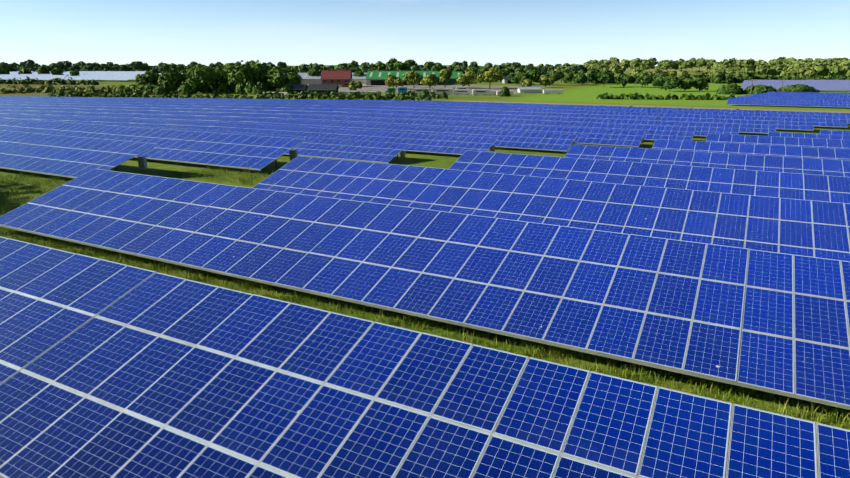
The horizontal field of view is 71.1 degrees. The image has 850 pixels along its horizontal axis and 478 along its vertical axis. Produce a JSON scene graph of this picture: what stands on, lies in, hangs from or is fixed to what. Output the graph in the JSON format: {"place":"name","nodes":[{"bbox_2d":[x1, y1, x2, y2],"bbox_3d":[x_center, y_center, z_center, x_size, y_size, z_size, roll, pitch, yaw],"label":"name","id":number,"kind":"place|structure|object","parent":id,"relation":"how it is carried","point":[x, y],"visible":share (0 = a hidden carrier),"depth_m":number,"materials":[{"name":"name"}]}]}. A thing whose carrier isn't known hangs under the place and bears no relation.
{"place":"outdoors","nodes":[
{"label":"outdoors","id":0,"kind":"place"},
{"bbox_2d":[0,65,849,477],"bbox_3d":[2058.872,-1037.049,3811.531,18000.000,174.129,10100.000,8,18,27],"label":"ground","id":1,"kind":"structure","parent":0,"point":[580,93],"depth_m":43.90,"materials":[{"name":"green plant"}]},
{"bbox_2d":[0,65,79,75],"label":"field trees","id":2,"kind":"object","parent":1,"relation":"on","point":[41,69],"visible":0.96,"depth_m":366.72,"materials":[{"name":"green plant"}]},
{"bbox_2d":[0,76,98,84],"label":"hedge","id":3,"kind":"object","parent":1,"relation":"on","point":[59,81],"visible":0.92,"depth_m":299.32,"materials":[{"name":"green plant"}]},
{"bbox_2d":[0,71,145,81],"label":"greenhouse","id":4,"kind":"object","parent":1,"relation":"on","point":[107,75],"visible":0.67,"depth_m":351.49,"materials":[{"name":"glass"}]},
{"bbox_2d":[0,59,147,71],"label":"trees","id":5,"kind":"object","parent":1,"relation":"on","point":[29,64],"visible":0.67,"depth_m":507.08,"materials":[{"name":"green plant"}]},
{"bbox_2d":[0,84,153,94],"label":"hedge scrub","id":6,"kind":"object","parent":1,"relation":"on","point":[42,88],"visible":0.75,"depth_m":255.12,"materials":[{"name":"green plant"}]},
{"bbox_2d":[7,68,149,71],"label":"trees","id":7,"kind":"object","parent":1,"relation":"on","point":[105,69],"visible":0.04,"depth_m":476.21,"materials":[{"name":"green plant"}]},
{"bbox_2d":[124,79,298,94],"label":"tree belt","id":8,"kind":"object","parent":1,"relation":"on","point":[183,88],"visible":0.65,"depth_m":228.68,"materials":[{"name":"green plant"}]},
{"bbox_2d":[135,60,302,92],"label":"tree belt","id":9,"kind":"object","parent":1,"relation":"on","point":[229,73],"visible":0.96,"depth_m":226.73,"materials":[{"name":"green plant"}]},
{"bbox_2d":[48,90,431,100],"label":"field hedge","id":10,"kind":"object","parent":1,"relation":"on","point":[387,96],"visible":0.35,"depth_m":186.82,"materials":[{"name":"green plant"}]},
{"bbox_2d":[276,84,307,93],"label":"shed","id":11,"kind":"structure","parent":1,"relation":"on","point":[299,88],"depth_m":224.64,"materials":[{"name":"black"}]},
{"bbox_2d":[307,84,338,94],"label":"shed","id":12,"kind":"structure","parent":1,"relation":"on","point":[317,88],"depth_m":216.81,"materials":[{"name":"black"}]},
{"bbox_2d":[298,72,366,83],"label":"building","id":13,"kind":"structure","parent":1,"relation":"on","point":[307,78],"depth_m":321.12,"materials":[{"name":"black metal"}]},
{"bbox_2d":[320,66,351,86],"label":"farm house","id":14,"kind":"structure","parent":1,"relation":"on","point":[343,78],"depth_m":283.00,"materials":[{"name":"brick"}]},
{"bbox_2d":[261,89,447,98],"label":"farm hedge","id":15,"kind":"object","parent":1,"relation":"on","point":[440,96],"visible":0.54,"depth_m":195.95,"materials":[{"name":"green plant"}]},
{"bbox_2d":[144,60,593,72],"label":"trees","id":16,"kind":"object","parent":1,"relation":"on","point":[161,66],"visible":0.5,"depth_m":548.86,"materials":[{"name":"green plant"}]},
{"bbox_2d":[149,68,588,73],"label":"trees","id":17,"kind":"object","parent":1,"relation":"on","point":[474,71],"visible":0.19,"depth_m":507.98,"materials":[{"name":"green plant"}]},
{"bbox_2d":[388,88,395,92],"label":"shipping container","id":18,"kind":"object","parent":1,"relation":"on","point":[393,90],"visible":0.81,"depth_m":228.08,"materials":[{"name":"green metal"}]},
{"bbox_2d":[365,71,437,84],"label":"building","id":19,"kind":"structure","parent":1,"relation":"on","point":[375,78],"depth_m":305.64,"materials":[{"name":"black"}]},
{"bbox_2d":[398,87,406,92],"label":"shipping container","id":20,"kind":"object","parent":1,"relation":"on","point":[402,89],"visible":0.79,"depth_m":228.00,"materials":[{"name":"blue metal"}]},
{"bbox_2d":[375,58,433,69],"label":"trees","id":21,"kind":"object","parent":1,"relation":"on","point":[395,63],"visible":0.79,"depth_m":567.59,"materials":[{"name":"green plant"}]},
{"bbox_2d":[413,88,430,93],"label":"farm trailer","id":22,"kind":"object","parent":1,"relation":"on","point":[418,90],"visible":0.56,"depth_m":219.87,"materials":[{"name":"white paint"}]},
{"bbox_2d":[0,118,849,477],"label":"solar tables","id":23,"kind":"object","parent":1,"relation":"on","point":[114,370],"visible":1,"depth_m":13.24,"materials":[{"name":"blue glass"}]},
{"bbox_2d":[0,96,849,162],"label":"solar tables","id":24,"kind":"object","parent":1,"relation":"on","point":[393,127],"visible":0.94,"depth_m":98.93,"materials":[{"name":"blue glass"}]},
{"bbox_2d":[300,66,553,96],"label":"farm trees","id":25,"kind":"object","parent":1,"relation":"on","point":[493,75],"depth_m":263.67,"materials":[{"name":"green plant"}]},
{"bbox_2d":[432,88,452,94],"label":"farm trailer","id":26,"kind":"object","parent":1,"relation":"on","point":[448,91],"visible":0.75,"depth_m":216.01,"materials":[{"name":"white paint"}]},
{"bbox_2d":[437,71,462,83],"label":"building","id":27,"kind":"structure","parent":1,"relation":"on","point":[455,74],"depth_m":321.41,"materials":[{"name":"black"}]},
{"bbox_2d":[454,89,470,94],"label":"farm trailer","id":28,"kind":"object","parent":1,"relation":"on","point":[462,91],"visible":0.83,"depth_m":216.21,"materials":[{"name":"white paint"}]},
{"bbox_2d":[472,89,488,94],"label":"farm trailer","id":29,"kind":"object","parent":1,"relation":"on","point":[480,91],"visible":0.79,"depth_m":212.42,"materials":[{"name":"white paint"}]},
{"bbox_2d":[502,76,519,83],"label":"house","id":30,"kind":"structure","parent":1,"relation":"on","point":[506,80],"depth_m":321.10,"materials":[{"name":"white"}]},
{"bbox_2d":[455,67,602,85],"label":"tree line","id":31,"kind":"object","parent":1,"relation":"on","point":[519,74],"visible":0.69,"depth_m":309.52,"materials":[{"name":"green plant"}]},
{"bbox_2d":[517,86,541,92],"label":"white farm shed","id":32,"kind":"structure","parent":1,"relation":"on","point":[529,89],"depth_m":228.07,"materials":[{"name":"white paint"}]},
{"bbox_2d":[543,90,562,93],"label":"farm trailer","id":33,"kind":"object","parent":1,"relation":"on","point":[553,91],"visible":0.79,"depth_m":219.76,"materials":[{"name":"white paint"}]},
{"bbox_2d":[596,92,735,99],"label":"field hedge","id":34,"kind":"object","parent":1,"relation":"on","point":[707,96],"depth_m":186.03,"materials":[{"name":"green plant"}]},
{"bbox_2d":[587,69,819,94],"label":"trees","id":35,"kind":"object","parent":1,"relation":"on","point":[669,81],"visible":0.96,"depth_m":235.57,"materials":[{"name":"green plant"}]},
{"bbox_2d":[565,130,849,184],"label":"solar tables","id":36,"kind":"object","parent":1,"relation":"on","point":[825,152],"visible":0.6,"depth_m":40.88,"materials":[{"name":"blue glass"}]},
{"bbox_2d":[585,57,849,82],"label":"hill trees","id":37,"kind":"object","parent":1,"relation":"on","point":[745,69],"visible":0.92,"depth_m":453.72,"materials":[{"name":"green plant"}]},
{"bbox_2d":[587,74,849,83],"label":"hill trees","id":38,"kind":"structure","parent":1,"relation":"on","point":[726,79],"depth_m":320.39,"materials":[{"name":"green plant"}]},
{"bbox_2d":[727,92,849,107],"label":"solar tables","id":39,"kind":"structure","parent":1,"relation":"on","point":[814,99],"depth_m":158.28,"materials":[{"name":"blue glass"}]},
{"bbox_2d":[733,73,846,79],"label":"hedge","id":40,"kind":"object","parent":1,"relation":"on","point":[797,77],"visible":0.19,"depth_m":326.14,"materials":[{"name":"green plant"}]},
{"bbox_2d":[741,80,849,90],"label":"solar array","id":41,"kind":"object","parent":1,"relation":"on","point":[829,84],"visible":0.75,"depth_m":250.38,"materials":[{"name":"glass"}]},
{"bbox_2d":[0,0,849,65],"label":"sky","id":42,"kind":"structure","parent":0,"point":[46,32],"materials":[{"name":"blue"}]}
]}

